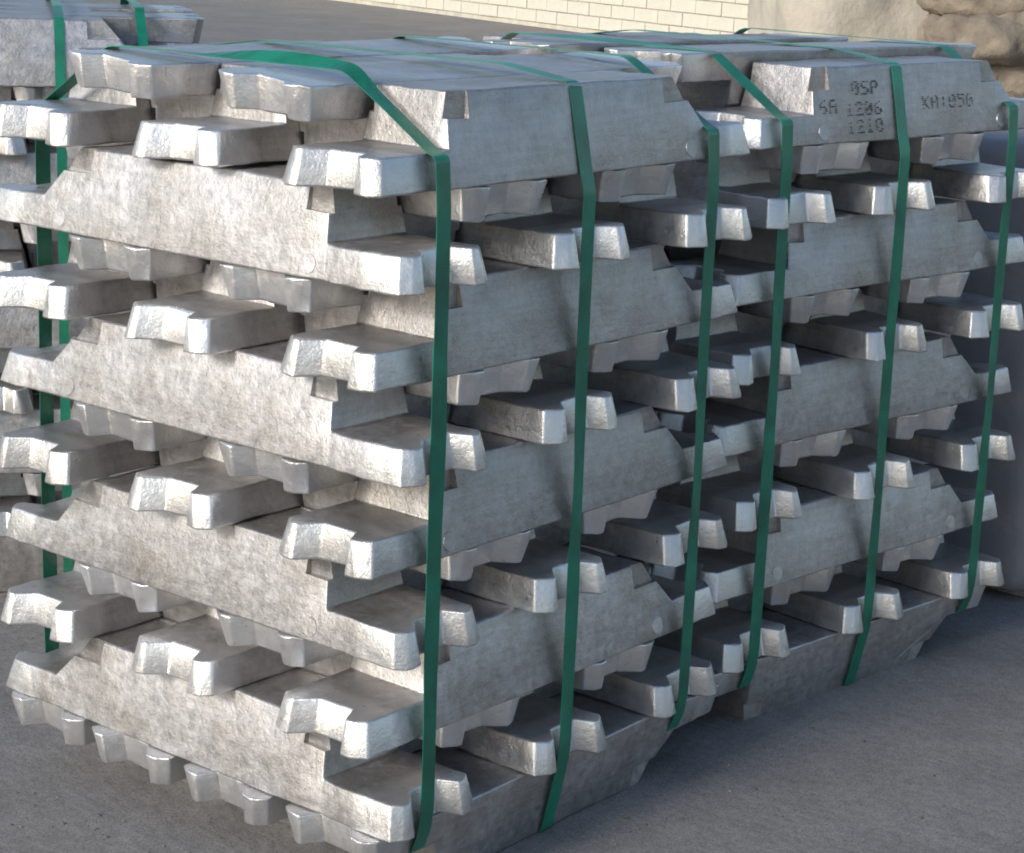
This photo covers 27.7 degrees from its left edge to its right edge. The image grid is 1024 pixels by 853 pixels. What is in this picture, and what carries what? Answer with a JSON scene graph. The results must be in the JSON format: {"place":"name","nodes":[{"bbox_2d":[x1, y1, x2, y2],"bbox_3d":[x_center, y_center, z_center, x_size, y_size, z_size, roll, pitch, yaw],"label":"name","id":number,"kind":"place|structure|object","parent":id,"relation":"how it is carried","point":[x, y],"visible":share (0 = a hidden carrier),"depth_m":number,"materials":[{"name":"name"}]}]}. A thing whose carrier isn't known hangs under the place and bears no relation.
{"place":"outdoors","nodes":[
{"label":"outdoors","id":0,"kind":"place"},
{"bbox_2d":[0,0,1023,852],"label":"ground","id":1,"kind":"structure","parent":0,"point":[846,790],"depth_m":2.90,"materials":[{"name":"concrete"}]},
{"bbox_2d":[0,537,74,591],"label":"aluminium ingot","id":2,"kind":"object","parent":1,"relation":"on","point":[21,563],"visible":0.02,"depth_m":3.53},
{"bbox_2d":[0,474,33,540],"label":"aluminium ingot","id":3,"kind":"object","parent":2,"relation":"on","point":[13,491],"visible":0.14,"depth_m":3.58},
{"bbox_2d":[12,690,98,745],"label":"aluminium ingot","id":4,"kind":"object","parent":1,"relation":"on","point":[73,727],"visible":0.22,"depth_m":2.81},
{"bbox_2d":[50,0,72,572],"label":"strap","id":5,"kind":"object","parent":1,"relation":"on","point":[59,38],"visible":0.25,"depth_m":3.40,"materials":[{"name":"green plastic"}]},
{"bbox_2d":[92,724,189,784],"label":"aluminium ingot","id":6,"kind":"object","parent":1,"relation":"on","point":[163,767],"visible":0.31,"depth_m":2.69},
{"bbox_2d":[533,639,653,697],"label":"aluminium ingot","id":7,"kind":"object","parent":6,"relation":"on","point":[634,659],"visible":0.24,"depth_m":2.79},
{"bbox_2d":[216,541,617,675],"bbox_3d":[-0.080,0.229,2.779,0.153,0.109,0.739,13,18,38],"label":"aluminium ingot","id":8,"kind":"object","parent":7,"relation":"on","point":[304,654],"visible":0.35,"depth_m":2.52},
{"bbox_2d":[107,464,532,591],"bbox_3d":[-0.299,0.121,2.734,0.738,0.109,0.154,13,18,38],"label":"aluminium ingot","id":9,"kind":"object","parent":8,"relation":"on","point":[459,566],"visible":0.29,"depth_m":2.53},
{"bbox_2d":[218,398,627,509],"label":"aluminium ingot","id":10,"kind":"object","parent":9,"relation":"on","point":[318,486],"visible":0.2,"depth_m":2.47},
{"bbox_2d":[82,310,539,422],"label":"aluminium ingot","id":11,"kind":"object","parent":10,"relation":"on","point":[470,388],"visible":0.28,"depth_m":2.48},
{"bbox_2d":[539,329,667,385],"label":"aluminium ingot","id":12,"kind":"object","parent":10,"relation":"on","point":[561,366],"visible":0.23,"depth_m":2.68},
{"bbox_2d":[0,243,156,320],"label":"aluminium ingot","id":13,"kind":"object","parent":12,"relation":"on","point":[70,289],"visible":0.3,"depth_m":2.66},
{"bbox_2d":[595,173,751,247],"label":"aluminium ingot","id":14,"kind":"object","parent":13,"relation":"on","point":[669,218],"visible":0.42,"depth_m":2.71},
{"bbox_2d":[132,53,493,166],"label":"aluminium ingot","id":15,"kind":"object","parent":14,"relation":"on","point":[223,134],"visible":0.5,"depth_m":2.46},
{"bbox_2d":[69,233,209,297],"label":"aluminium ingot","id":16,"kind":"object","parent":12,"relation":"on","point":[170,274],"visible":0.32,"depth_m":2.58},
{"bbox_2d":[220,239,664,331],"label":"aluminium ingot","id":17,"kind":"object","parent":12,"relation":"on","point":[319,304],"visible":0.28,"depth_m":2.42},
{"bbox_2d":[66,142,546,241],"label":"aluminium ingot","id":18,"kind":"object","parent":17,"relation":"on","point":[478,204],"visible":0.26,"depth_m":2.42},
{"bbox_2d":[545,163,674,216],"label":"aluminium ingot","id":19,"kind":"object","parent":17,"relation":"on","point":[566,194],"visible":0.23,"depth_m":2.62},
{"bbox_2d":[534,489,657,545],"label":"aluminium ingot","id":20,"kind":"object","parent":8,"relation":"on","point":[594,521],"visible":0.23,"depth_m":2.74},
{"bbox_2d":[74,401,206,465],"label":"aluminium ingot","id":21,"kind":"object","parent":20,"relation":"on","point":[172,445],"visible":0.23,"depth_m":2.63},
{"bbox_2d":[184,762,291,825],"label":"aluminium ingot","id":22,"kind":"object","parent":1,"relation":"on","point":[260,807],"visible":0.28,"depth_m":2.58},
{"bbox_2d":[155,616,519,752],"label":"aluminium ingot","id":23,"kind":"object","parent":22,"relation":"on","point":[452,734],"visible":0.17,"depth_m":2.59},
{"bbox_2d":[79,562,206,621],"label":"aluminium ingot","id":24,"kind":"object","parent":23,"relation":"on","point":[98,581],"visible":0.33,"depth_m":2.69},
{"bbox_2d":[6,466,479,670],"bbox_3d":[-0.358,0.149,2.614,0.739,0.109,0.153,13,18,38],"label":"aluminium ingot","id":25,"kind":"object","parent":24,"relation":"on","point":[245,569],"visible":0.89,"depth_m":2.51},
{"bbox_2d":[127,436,303,529],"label":"aluminium ingot","id":26,"kind":"object","parent":25,"relation":"on","point":[206,491],"visible":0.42,"depth_m":2.55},
{"bbox_2d":[279,398,726,579],"bbox_3d":[0.015,0.049,2.625,0.153,0.110,0.738,13,18,38],"label":"aluminium ingot","id":27,"kind":"object","parent":25,"relation":"on","point":[372,530],"visible":0.81,"depth_m":2.50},
{"bbox_2d":[0,312,487,487],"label":"aluminium ingot","id":28,"kind":"object","parent":27,"relation":"on","point":[255,397],"visible":0.85,"depth_m":2.46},
{"bbox_2d":[124,260,304,354],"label":"aluminium ingot","id":29,"kind":"object","parent":28,"relation":"on","point":[211,316],"visible":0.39,"depth_m":2.50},
{"bbox_2d":[280,239,736,392],"bbox_3d":[0.022,-0.160,2.575,0.153,0.110,0.738,13,18,38],"label":"aluminium ingot","id":30,"kind":"object","parent":28,"relation":"on","point":[506,313],"visible":0.82,"depth_m":2.44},
{"bbox_2d":[0,143,487,295],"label":"aluminium ingot","id":31,"kind":"object","parent":30,"relation":"on","point":[261,216],"visible":0.85,"depth_m":2.41,"materials":[{"name":"metal"}]},
{"bbox_2d":[0,40,324,146],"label":"aluminium ingot","id":32,"kind":"object","parent":31,"relation":"on","point":[80,116],"visible":0.34,"depth_m":2.61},
{"bbox_2d":[282,70,749,197],"bbox_3d":[0.032,-0.369,2.524,0.154,0.109,0.737,13,18,38],"label":"aluminium ingot","id":33,"kind":"object","parent":31,"relation":"on","point":[482,131],"visible":0.98,"depth_m":2.39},
{"bbox_2d":[454,187,630,269],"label":"aluminium ingot","id":34,"kind":"object","parent":30,"relation":"on","point":[544,236],"visible":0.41,"depth_m":2.51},
{"bbox_2d":[69,36,528,119],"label":"aluminium ingot","id":35,"kind":"object","parent":34,"relation":"on","point":[170,84],"visible":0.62,"depth_m":2.56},
{"bbox_2d":[210,40,595,831],"bbox_3d":[-0.189,-0.007,2.787,0.708,0.985,0.026,13,18,38],"label":"strap","id":36,"kind":"object","parent":35,"relation":"attached to","point":[586,266],"visible":0.52,"depth_m":2.56,"materials":[{"name":"green plastic"}]},
{"bbox_2d":[392,36,719,730],"bbox_3d":[-0.019,-0.084,2.978,0.708,0.918,0.026,13,18,38],"label":"strap","id":37,"kind":"object","parent":35,"relation":"attached to","point":[703,352],"visible":0.45,"depth_m":2.76,"materials":[{"name":"green plastic"}]},
{"bbox_2d":[219,51,681,144],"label":"aluminium ingot","id":38,"kind":"object","parent":34,"relation":"on","point":[320,105],"visible":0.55,"depth_m":2.43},
{"bbox_2d":[587,338,740,411],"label":"aluminium ingot","id":39,"kind":"object","parent":27,"relation":"on","point":[667,380],"visible":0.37,"depth_m":2.75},
{"bbox_2d":[286,680,718,852],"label":"aluminium ingot","id":40,"kind":"object","parent":1,"relation":"on","point":[509,807],"visible":0.58,"depth_m":2.65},
{"bbox_2d":[6,619,473,842],"bbox_3d":[-0.368,0.356,2.670,0.738,0.109,0.154,13,18,37],"label":"aluminium ingot","id":41,"kind":"object","parent":40,"relation":"on","point":[237,734],"visible":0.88,"depth_m":2.57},
{"bbox_2d":[35,45,450,852],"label":"strap","id":42,"kind":"object","parent":41,"relation":"attached to","point":[361,79],"visible":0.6,"depth_m":2.39,"materials":[{"name":"green plastic"}]},
{"bbox_2d":[457,691,606,776],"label":"aluminium ingot","id":43,"kind":"object","parent":40,"relation":"on","point":[526,741],"visible":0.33,"depth_m":2.66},
{"bbox_2d":[574,645,716,717],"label":"aluminium ingot","id":44,"kind":"object","parent":40,"relation":"on","point":[651,689],"visible":0.24,"depth_m":2.86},
{"bbox_2d":[1,561,162,643],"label":"aluminium ingot","id":45,"kind":"object","parent":44,"relation":"on","point":[66,607],"visible":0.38,"depth_m":2.76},
{"bbox_2d":[443,529,608,612],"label":"aluminium ingot","id":46,"kind":"object","parent":45,"relation":"on","point":[534,580],"visible":0.24,"depth_m":2.61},
{"bbox_2d":[581,495,726,566],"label":"aluminium ingot","id":47,"kind":"object","parent":45,"relation":"on","point":[658,535],"visible":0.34,"depth_m":2.81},
{"bbox_2d":[0,403,159,485],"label":"aluminium ingot","id":48,"kind":"object","parent":47,"relation":"on","point":[67,452],"visible":0.31,"depth_m":2.71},
{"bbox_2d":[448,361,618,444],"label":"aluminium ingot","id":49,"kind":"object","parent":48,"relation":"on","point":[541,411],"visible":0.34,"depth_m":2.56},
{"bbox_2d":[132,606,296,696],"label":"aluminium ingot","id":50,"kind":"object","parent":44,"relation":"on","point":[200,656],"visible":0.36,"depth_m":2.60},
{"bbox_2d":[275,546,714,758],"bbox_3d":[0.004,0.257,2.677,0.154,0.109,0.738,13,18,37],"label":"aluminium ingot","id":51,"kind":"object","parent":44,"relation":"on","point":[360,709],"visible":0.81,"depth_m":2.55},
{"bbox_2d":[747,0,928,41],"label":"bulk bag","id":52,"kind":"object","parent":1,"relation":"on","point":[894,19],"visible":0.09,"depth_m":8.87,"materials":[{"name":"beige fabric"}]},
{"bbox_2d":[711,576,984,719],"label":"aluminium ingot","id":53,"kind":"object","parent":1,"relation":"on","point":[817,660],"visible":0.34,"depth_m":3.21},
{"bbox_2d":[616,555,789,673],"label":"aluminium ingot","id":54,"kind":"object","parent":53,"relation":"on","point":[720,639],"visible":0.26,"depth_m":3.06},
{"bbox_2d":[501,32,792,688],"bbox_3d":[0.128,-0.128,3.182,0.026,0.920,0.707,-11,19,-42],"label":"strap","id":55,"kind":"object","parent":54,"relation":"attached to","point":[749,86],"visible":0.44,"depth_m":2.95,"materials":[{"name":"green plastic"}]},
{"bbox_2d":[643,462,997,602],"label":"aluminium ingot","id":56,"kind":"object","parent":54,"relation":"on","point":[827,530],"visible":0.52,"depth_m":3.15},
{"bbox_2d":[653,408,802,531],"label":"aluminium ingot","id":57,"kind":"object","parent":56,"relation":"on","point":[730,494],"visible":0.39,"depth_m":3.01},
{"bbox_2d":[763,565,903,634],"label":"aluminium ingot","id":58,"kind":"object","parent":53,"relation":"on","point":[837,606],"visible":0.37,"depth_m":3.23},
{"bbox_2d":[923,129,1023,596],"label":"covered stack","id":59,"kind":"object","parent":1,"relation":"on","point":[1002,537],"visible":0.12,"depth_m":3.63,"materials":[{"name":"plastic"}]},
{"bbox_2d":[334,0,748,33],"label":"block wall","id":60,"kind":"structure","parent":0,"point":[692,16],"depth_m":20.08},
{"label":"aluminium ingot","id":61,"kind":"object","parent":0,"visible":0},
{"bbox_2d":[0,349,33,414],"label":"aluminium ingot","id":62,"kind":"object","parent":61,"relation":"on","point":[16,400],"visible":0.38,"depth_m":3.45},
{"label":"aluminium ingot","id":63,"kind":"object","parent":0,"visible":0},
{"bbox_2d":[0,307,87,348],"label":"aluminium ingot","id":64,"kind":"object","parent":63,"relation":"on","point":[19,326],"visible":0.01,"depth_m":3.43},
{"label":"aluminium ingot","id":65,"kind":"object","parent":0,"visible":0},
{"bbox_2d":[28,256,32,267],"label":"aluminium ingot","id":66,"kind":"object","parent":65,"relation":"on","point":[29,264],"depth_m":3.61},
{"bbox_2d":[20,223,70,266],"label":"aluminium ingot","id":67,"kind":"object","parent":66,"relation":"on","point":[29,233],"visible":0.08,"depth_m":3.44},
{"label":"aluminium ingot","id":68,"kind":"object","parent":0,"visible":0},
{"bbox_2d":[0,220,27,271],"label":"aluminium ingot","id":69,"kind":"object","parent":68,"relation":"on","point":[13,252],"visible":0.34,"depth_m":3.48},
{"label":"aluminium ingot","id":70,"kind":"object","parent":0,"visible":0},
{"bbox_2d":[0,145,73,186],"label":"aluminium ingot","id":71,"kind":"object","parent":70,"relation":"on","point":[18,169],"visible":0.02,"depth_m":3.38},
{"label":"aluminium ingot","id":72,"kind":"object","parent":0,"visible":0},
{"bbox_2d":[0,86,26,155],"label":"aluminium ingot","id":73,"kind":"object","parent":72,"relation":"on","point":[12,146],"visible":0.29,"depth_m":3.33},
{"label":"aluminium ingot","id":74,"kind":"object","parent":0,"visible":0},
{"bbox_2d":[13,86,69,143],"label":"aluminium ingot","id":75,"kind":"object","parent":74,"relation":"on","point":[29,93],"visible":0.08,"depth_m":3.35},
{"bbox_2d":[0,1,191,13],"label":"aluminium ingot","id":76,"kind":"object","parent":75,"relation":"on","point":[130,8],"visible":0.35,"depth_m":3.75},
{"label":"aluminium ingot","id":77,"kind":"object","parent":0,"visible":0},
{"bbox_2d":[0,14,124,86],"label":"aluminium ingot","id":78,"kind":"object","parent":77,"relation":"on","point":[27,51],"visible":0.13,"depth_m":3.34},
{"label":"aluminium ingot","id":79,"kind":"object","parent":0,"visible":0},
{"bbox_2d":[0,9,203,45],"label":"aluminium ingot","id":80,"kind":"object","parent":79,"relation":"on","point":[183,28],"visible":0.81,"depth_m":3.50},
{"bbox_3d":[1.936,-1.141,8.618,0.759,0.238,0.549,6,14,14],"label":"sack","id":81,"kind":"object","parent":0,"visible":0},
{"bbox_2d":[1007,90,1022,97],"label":"sack","id":82,"kind":"object","parent":81,"relation":"on","point":[1012,94],"visible":0.01,"depth_m":8.27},
{"bbox_2d":[990,64,1023,97],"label":"sack","id":83,"kind":"object","parent":82,"relation":"on","point":[1010,78],"visible":0.06,"depth_m":8.28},
{"bbox_2d":[917,11,1023,66],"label":"sack","id":84,"kind":"object","parent":83,"relation":"on","point":[996,39],"visible":0.59,"depth_m":8.16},
{"bbox_2d":[916,0,1023,15],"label":"sack","id":85,"kind":"object","parent":84,"relation":"on","point":[970,7],"visible":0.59,"depth_m":8.25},
{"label":"aluminium ingot","id":86,"kind":"object","parent":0,"visible":0},
{"bbox_2d":[727,566,835,611],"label":"aluminium ingot","id":87,"kind":"object","parent":86,"relation":"on","point":[781,593],"visible":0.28,"depth_m":3.16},
{"bbox_2d":[773,453,927,480],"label":"aluminium ingot","id":88,"kind":"object","parent":87,"relation":"on","point":[911,460],"depth_m":3.48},
{"bbox_2d":[655,408,846,476],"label":"aluminium ingot","id":89,"kind":"object","parent":88,"relation":"on","point":[789,454],"visible":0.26,"depth_m":3.10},
{"bbox_2d":[923,329,950,336],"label":"aluminium ingot","id":90,"kind":"object","parent":89,"relation":"on","point":[940,333],"visible":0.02,"depth_m":3.45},
{"bbox_2d":[734,287,859,338],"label":"aluminium ingot","id":91,"kind":"object","parent":90,"relation":"on","point":[755,319],"visible":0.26,"depth_m":3.05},
{"bbox_2d":[859,271,969,315],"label":"aluminium ingot","id":92,"kind":"object","parent":90,"relation":"on","point":[917,290],"visible":0.23,"depth_m":3.23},
{"bbox_2d":[665,195,965,260],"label":"aluminium ingot","id":93,"kind":"object","parent":92,"relation":"on","point":[678,253],"visible":0.01,"depth_m":3.12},
{"bbox_2d":[758,141,868,184],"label":"aluminium ingot","id":94,"kind":"object","parent":93,"relation":"on","point":[812,159],"visible":0.25,"depth_m":2.99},
{"bbox_2d":[483,33,848,53],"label":"aluminium ingot","id":95,"kind":"object","parent":94,"relation":"on","point":[578,44],"visible":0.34,"depth_m":3.29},
{"bbox_2d":[867,132,983,175],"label":"aluminium ingot","id":96,"kind":"object","parent":93,"relation":"on","point":[884,156],"visible":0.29,"depth_m":3.18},
{"bbox_2d":[604,40,975,108],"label":"aluminium ingot","id":97,"kind":"object","parent":96,"relation":"on","point":[706,80],"visible":0.41,"depth_m":3.02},
{"bbox_2d":[851,405,957,448],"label":"aluminium ingot","id":98,"kind":"object","parent":88,"relation":"on","point":[904,427],"visible":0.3,"depth_m":3.29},
{"bbox_2d":[841,535,942,577],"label":"aluminium ingot","id":99,"kind":"object","parent":86,"relation":"on","point":[890,560],"visible":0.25,"depth_m":3.34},
{"bbox_2d":[876,535,1003,599],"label":"aluminium ingot","id":100,"kind":"object","parent":86,"relation":"on","point":[943,572],"visible":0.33,"depth_m":3.42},
{"bbox_2d":[733,28,1017,612],"bbox_3d":[0.529,-0.205,3.554,0.026,0.918,0.708,-11,19,-42],"label":"strap","id":101,"kind":"object","parent":100,"relation":"attached to","point":[996,315],"visible":0.48,"depth_m":3.31,"materials":[{"name":"green plastic"}]},
{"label":"aluminium ingot","id":102,"kind":"object","parent":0,"visible":0},
{"bbox_2d":[773,429,914,499],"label":"aluminium ingot","id":103,"kind":"object","parent":102,"relation":"on","point":[848,471],"visible":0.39,"depth_m":3.18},
{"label":"aluminium ingot","id":104,"kind":"object","parent":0,"visible":0},
{"bbox_2d":[886,415,1014,471],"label":"aluminium ingot","id":105,"kind":"object","parent":104,"relation":"on","point":[956,445],"visible":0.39,"depth_m":3.37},
{"bbox_2d":[655,332,1010,456],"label":"aluminium ingot","id":106,"kind":"object","parent":105,"relation":"on","point":[823,392],"visible":0.67,"depth_m":3.09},
{"bbox_2d":[781,289,927,361],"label":"aluminium ingot","id":107,"kind":"object","parent":106,"relation":"on","point":[858,331],"visible":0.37,"depth_m":3.13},
{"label":"aluminium ingot","id":108,"kind":"object","parent":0,"visible":0},
{"bbox_2d":[666,314,800,385],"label":"aluminium ingot","id":109,"kind":"object","parent":108,"relation":"on","point":[747,356],"visible":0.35,"depth_m":2.94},
{"bbox_2d":[897,291,1023,338],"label":"aluminium ingot","id":110,"kind":"object","parent":108,"relation":"on","point":[967,315],"visible":0.3,"depth_m":3.32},
{"bbox_2d":[669,197,1023,305],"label":"aluminium ingot","id":111,"kind":"object","parent":110,"relation":"on","point":[849,250],"visible":0.73,"depth_m":3.04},
{"bbox_2d":[673,150,835,229],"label":"aluminium ingot","id":112,"kind":"object","parent":111,"relation":"on","point":[744,180],"visible":0.3,"depth_m":2.92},
{"bbox_2d":[694,56,1023,149],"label":"aluminium ingot","id":113,"kind":"object","parent":112,"relation":"on","point":[831,101],"visible":0.95,"depth_m":3.00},
{"bbox_2d":[584,29,909,685],"bbox_3d":[0.325,-0.133,3.374,0.026,0.986,0.706,-11,19,-42],"label":"strap","id":114,"kind":"object","parent":113,"relation":"attached to","point":[897,255],"visible":0.48,"depth_m":3.12,"materials":[{"name":"green plastic"}]},
{"bbox_2d":[791,150,935,215],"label":"aluminium ingot","id":115,"kind":"object","parent":111,"relation":"on","point":[863,189],"visible":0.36,"depth_m":3.08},
{"bbox_2d":[908,149,1023,202],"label":"aluminium ingot","id":116,"kind":"object","parent":111,"relation":"on","point":[975,179],"visible":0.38,"depth_m":3.25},
{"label":"aluminium ingot","id":117,"kind":"object","parent":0,"visible":0},
{"bbox_2d":[23,473,107,503],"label":"aluminium ingot","id":118,"kind":"object","parent":117,"relation":"on","point":[32,481],"visible":0.12,"depth_m":3.51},
{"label":"aluminium ingot","id":119,"kind":"object","parent":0,"visible":0},
{"bbox_2d":[0,395,73,473],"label":"aluminium ingot","id":120,"kind":"object","parent":119,"relation":"on","point":[10,422],"visible":0.02,"depth_m":3.48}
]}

